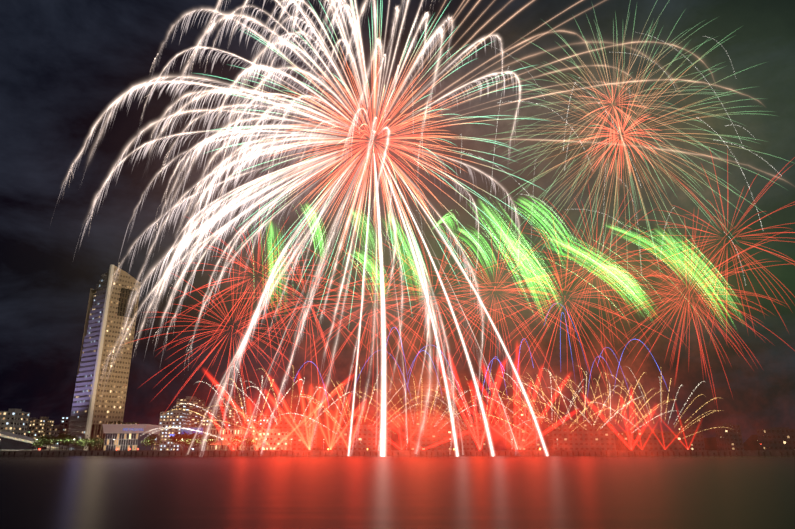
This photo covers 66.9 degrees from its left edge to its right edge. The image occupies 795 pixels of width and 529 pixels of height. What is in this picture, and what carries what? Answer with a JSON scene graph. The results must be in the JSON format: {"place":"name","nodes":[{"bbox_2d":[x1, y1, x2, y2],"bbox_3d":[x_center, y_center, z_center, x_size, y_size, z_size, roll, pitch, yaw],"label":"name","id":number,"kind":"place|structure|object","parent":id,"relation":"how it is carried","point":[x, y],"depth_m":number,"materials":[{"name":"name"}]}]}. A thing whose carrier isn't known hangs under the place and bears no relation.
{"place":"outdoors","nodes":[
{"label":"outdoors","id":0,"kind":"place"},
{"bbox_2d":[68,264,140,449],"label":"hotel tower","id":1,"kind":"structure","parent":0,"point":[100,393],"depth_m":496.32,"materials":[{"name":"concrete"}]},
{"bbox_2d":[179,426,209,449],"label":"building","id":2,"kind":"structure","parent":0,"point":[202,430],"depth_m":469.97,"materials":[{"name":"white"}]},
{"bbox_2d":[0,456,794,528],"bbox_3d":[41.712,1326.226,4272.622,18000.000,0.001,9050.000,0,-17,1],"label":"river water","id":3,"kind":"structure","parent":0,"point":[397,492],"depth_m":52.25,"materials":[{"name":"black liquid"}]},
{"bbox_2d":[0,450,794,455],"bbox_3d":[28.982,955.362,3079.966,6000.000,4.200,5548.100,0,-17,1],"label":"quay wall","id":4,"kind":"structure","parent":0,"point":[423,452],"depth_m":430.29,"materials":[{"name":"concrete"}]},
{"bbox_2d":[0,409,29,435],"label":"tall block","id":5,"kind":"structure","parent":4,"relation":"on","point":[15,421],"depth_m":508.22,"materials":[{"name":"grey concrete"}]},
{"bbox_2d":[26,418,37,436],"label":"building","id":6,"kind":"structure","parent":4,"relation":"on","point":[29,427],"depth_m":543.35,"materials":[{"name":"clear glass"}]},
{"bbox_2d":[0,432,71,449],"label":"sloped roof hall","id":7,"kind":"structure","parent":4,"relation":"on","point":[9,441],"depth_m":457.30,"materials":[{"name":"grey glass"}]},
{"bbox_2d":[32,438,42,449],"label":"tree","id":8,"kind":"object","parent":4,"relation":"on","point":[35,443],"depth_m":443.98,"materials":[{"name":"green plant"}]},
{"bbox_2d":[30,417,53,438],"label":"beige block","id":9,"kind":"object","parent":4,"relation":"on","point":[39,426],"depth_m":540.27,"materials":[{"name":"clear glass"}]},
{"bbox_2d":[41,434,57,448],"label":"tree","id":10,"kind":"object","parent":4,"relation":"on","point":[50,441],"depth_m":441.55,"materials":[{"name":"green plant"}]},
{"bbox_2d":[45,425,68,436],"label":"block","id":11,"kind":"structure","parent":4,"relation":"on","point":[58,429],"depth_m":528.11,"materials":[{"name":"concrete"}]},
{"bbox_2d":[54,433,69,449],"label":"tree","id":12,"kind":"object","parent":4,"relation":"on","point":[61,437],"depth_m":442.12,"materials":[{"name":"green plant"}]},
{"bbox_2d":[60,416,70,427],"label":"block","id":13,"kind":"structure","parent":4,"relation":"on","point":[65,421],"depth_m":544.57,"materials":[{"name":"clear glass"}]},
{"bbox_2d":[63,434,72,449],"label":"tree","id":14,"kind":"object","parent":4,"relation":"on","point":[69,441],"depth_m":445.04,"materials":[{"name":"green plant"}]},
{"bbox_2d":[70,438,79,449],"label":"tree","id":15,"kind":"object","parent":4,"relation":"on","point":[75,440],"depth_m":445.64,"materials":[{"name":"green plant"}]},
{"bbox_2d":[77,437,87,449],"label":"tree","id":16,"kind":"object","parent":4,"relation":"on","point":[83,439],"depth_m":442.35,"materials":[{"name":"green plant"}]},
{"bbox_2d":[84,435,97,449],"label":"tree","id":17,"kind":"object","parent":4,"relation":"on","point":[90,444],"depth_m":444.51,"materials":[{"name":"green plant"}]},
{"bbox_2d":[92,436,103,448],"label":"tree","id":18,"kind":"object","parent":4,"relation":"on","point":[99,441],"depth_m":442.11,"materials":[{"name":"green plant"}]},
{"bbox_2d":[102,421,162,449],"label":"hotel podium","id":19,"kind":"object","parent":4,"relation":"on","point":[131,439],"depth_m":451.19,"materials":[{"name":"beige concrete"}]},
{"bbox_2d":[141,438,152,446],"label":"tree","id":20,"kind":"object","parent":4,"relation":"on","point":[146,443],"depth_m":444.89,"materials":[{"name":"green plant"}]},
{"bbox_2d":[145,433,159,449],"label":"block","id":21,"kind":"structure","parent":4,"relation":"on","point":[155,447],"depth_m":481.79,"materials":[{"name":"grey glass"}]},
{"bbox_2d":[146,434,161,449],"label":"tree","id":22,"kind":"object","parent":4,"relation":"on","point":[153,438],"depth_m":445.83,"materials":[{"name":"green plant"}]},
{"bbox_2d":[168,433,177,449],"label":"tree","id":23,"kind":"object","parent":4,"relation":"on","point":[171,439],"depth_m":441.07,"materials":[{"name":"green plant"}]},
{"bbox_2d":[158,409,191,449],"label":"building","id":24,"kind":"structure","parent":4,"relation":"on","point":[172,421],"depth_m":489.44,"materials":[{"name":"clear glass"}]},
{"bbox_2d":[173,431,186,449],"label":"tree","id":25,"kind":"object","parent":4,"relation":"on","point":[179,438],"depth_m":440.70,"materials":[{"name":"green plant"}]},
{"bbox_2d":[176,396,204,425],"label":"tall grey apartments","id":26,"kind":"structure","parent":4,"relation":"on","point":[194,406],"depth_m":548.45,"materials":[{"name":"concrete"}]},
{"bbox_2d":[183,434,197,449],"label":"tree","id":27,"kind":"object","parent":4,"relation":"on","point":[189,441],"depth_m":443.37,"materials":[{"name":"green plant"}]},
{"bbox_2d":[185,434,198,447],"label":"tree","id":28,"kind":"object","parent":4,"relation":"on","point":[187,440],"depth_m":441.91,"materials":[{"name":"green plant"}]},
{"bbox_2d":[196,435,204,449],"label":"tree","id":29,"kind":"object","parent":4,"relation":"on","point":[199,439],"depth_m":442.18,"materials":[{"name":"green plant"}]},
{"bbox_2d":[201,433,215,449],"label":"tree","id":30,"kind":"object","parent":4,"relation":"on","point":[207,439],"depth_m":440.13,"materials":[{"name":"green plant"}]},
{"bbox_2d":[203,407,215,427],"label":"block","id":31,"kind":"structure","parent":4,"relation":"on","point":[209,418],"depth_m":585.33,"materials":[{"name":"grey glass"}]},
{"bbox_2d":[208,440,235,449],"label":"river pavilion","id":32,"kind":"structure","parent":4,"relation":"on","point":[222,442],"depth_m":445.35,"materials":[{"name":"tile"}]},
{"bbox_2d":[205,428,247,449],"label":"building","id":33,"kind":"structure","parent":4,"relation":"on","point":[228,434],"depth_m":471.98,"materials":[{"name":"white concrete"}]},
{"bbox_2d":[213,396,251,428],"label":"building","id":34,"kind":"structure","parent":4,"relation":"on","point":[233,411],"depth_m":604.69,"materials":[{"name":"concrete"}]},
{"bbox_2d":[231,434,244,444],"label":"tree","id":35,"kind":"object","parent":4,"relation":"on","point":[237,438],"depth_m":440.43,"materials":[{"name":"green plant"}]},
{"bbox_2d":[239,436,249,449],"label":"tree","id":36,"kind":"object","parent":4,"relation":"on","point":[244,442],"depth_m":441.85,"materials":[{"name":"green plant"}]},
{"bbox_2d":[245,438,256,449],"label":"tree","id":37,"kind":"object","parent":4,"relation":"on","point":[251,440],"depth_m":440.92,"materials":[{"name":"green plant"}]},
{"bbox_2d":[246,413,274,449],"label":"block","id":38,"kind":"structure","parent":4,"relation":"on","point":[258,422],"depth_m":552.04,"materials":[{"name":"concrete"}]},
{"bbox_2d":[250,429,292,449],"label":"block","id":39,"kind":"structure","parent":4,"relation":"on","point":[277,439],"depth_m":499.67,"materials":[{"name":"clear glass"}]},
{"bbox_2d":[0,439,557,449],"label":"street lamps","id":40,"kind":"object","parent":4,"relation":"on","point":[233,449],"depth_m":441.13,"materials":[{"name":"yellow"}]},
{"bbox_2d":[268,415,321,449],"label":"hazy block","id":41,"kind":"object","parent":4,"relation":"on","point":[307,432],"depth_m":540.92,"materials":[{"name":"grey concrete"}]},
{"bbox_2d":[333,425,391,449],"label":"hazy block","id":42,"kind":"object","parent":4,"relation":"on","point":[363,437],"depth_m":518.35,"materials":[{"name":"grey concrete"}]},
{"bbox_2d":[3,449,793,454],"bbox_3d":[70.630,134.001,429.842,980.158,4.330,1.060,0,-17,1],"label":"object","id":43,"kind":"object","parent":4,"relation":"on","point":[386,453],"depth_m":429.99,"materials":[{"name":"grey"}]},
{"bbox_2d":[410,384,457,449],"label":"hazy block","id":44,"kind":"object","parent":4,"relation":"on","point":[433,416],"depth_m":580.81,"materials":[{"name":"glass"}]},
{"bbox_2d":[238,448,672,450],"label":"mortar racks","id":45,"kind":"object","parent":4,"relation":"on","point":[455,450],"depth_m":425.23,"materials":[{"name":"grey metal"}]},
{"bbox_2d":[458,417,490,449],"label":"hazy block","id":46,"kind":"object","parent":4,"relation":"on","point":[473,433],"depth_m":537.79,"materials":[{"name":"grey concrete"}]},
{"bbox_2d":[505,407,540,449],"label":"hazy block","id":47,"kind":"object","parent":4,"relation":"on","point":[522,426],"depth_m":558.49,"materials":[{"name":"glass"}]},
{"bbox_2d":[544,421,615,449],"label":"hazy block","id":48,"kind":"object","parent":4,"relation":"on","point":[578,435],"depth_m":536.51,"materials":[{"name":"concrete"}]},
{"bbox_2d":[614,429,682,449],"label":"hazy block","id":49,"kind":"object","parent":4,"relation":"on","point":[645,439],"depth_m":573.17,"materials":[{"name":"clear glass"}]},
{"bbox_2d":[677,417,704,449],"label":"shore block","id":50,"kind":"structure","parent":4,"relation":"on","point":[690,429],"depth_m":864.37,"materials":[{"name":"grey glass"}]},
{"bbox_2d":[714,423,743,449],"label":"shore block","id":51,"kind":"structure","parent":4,"relation":"on","point":[728,436],"depth_m":957.87,"materials":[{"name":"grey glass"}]},
{"bbox_2d":[704,435,759,449],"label":"shore hills","id":52,"kind":"structure","parent":4,"relation":"on","point":[751,442],"depth_m":1333.48,"materials":[{"name":"grey"}]},
{"bbox_2d":[756,427,794,449],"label":"shore block","id":53,"kind":"structure","parent":4,"relation":"on","point":[777,438],"depth_m":1050.86,"materials":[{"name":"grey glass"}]},
{"bbox_2d":[0,0,794,449],"label":"sky","id":54,"kind":"structure","parent":0,"point":[328,210],"materials":[{"name":"black"}]}
]}

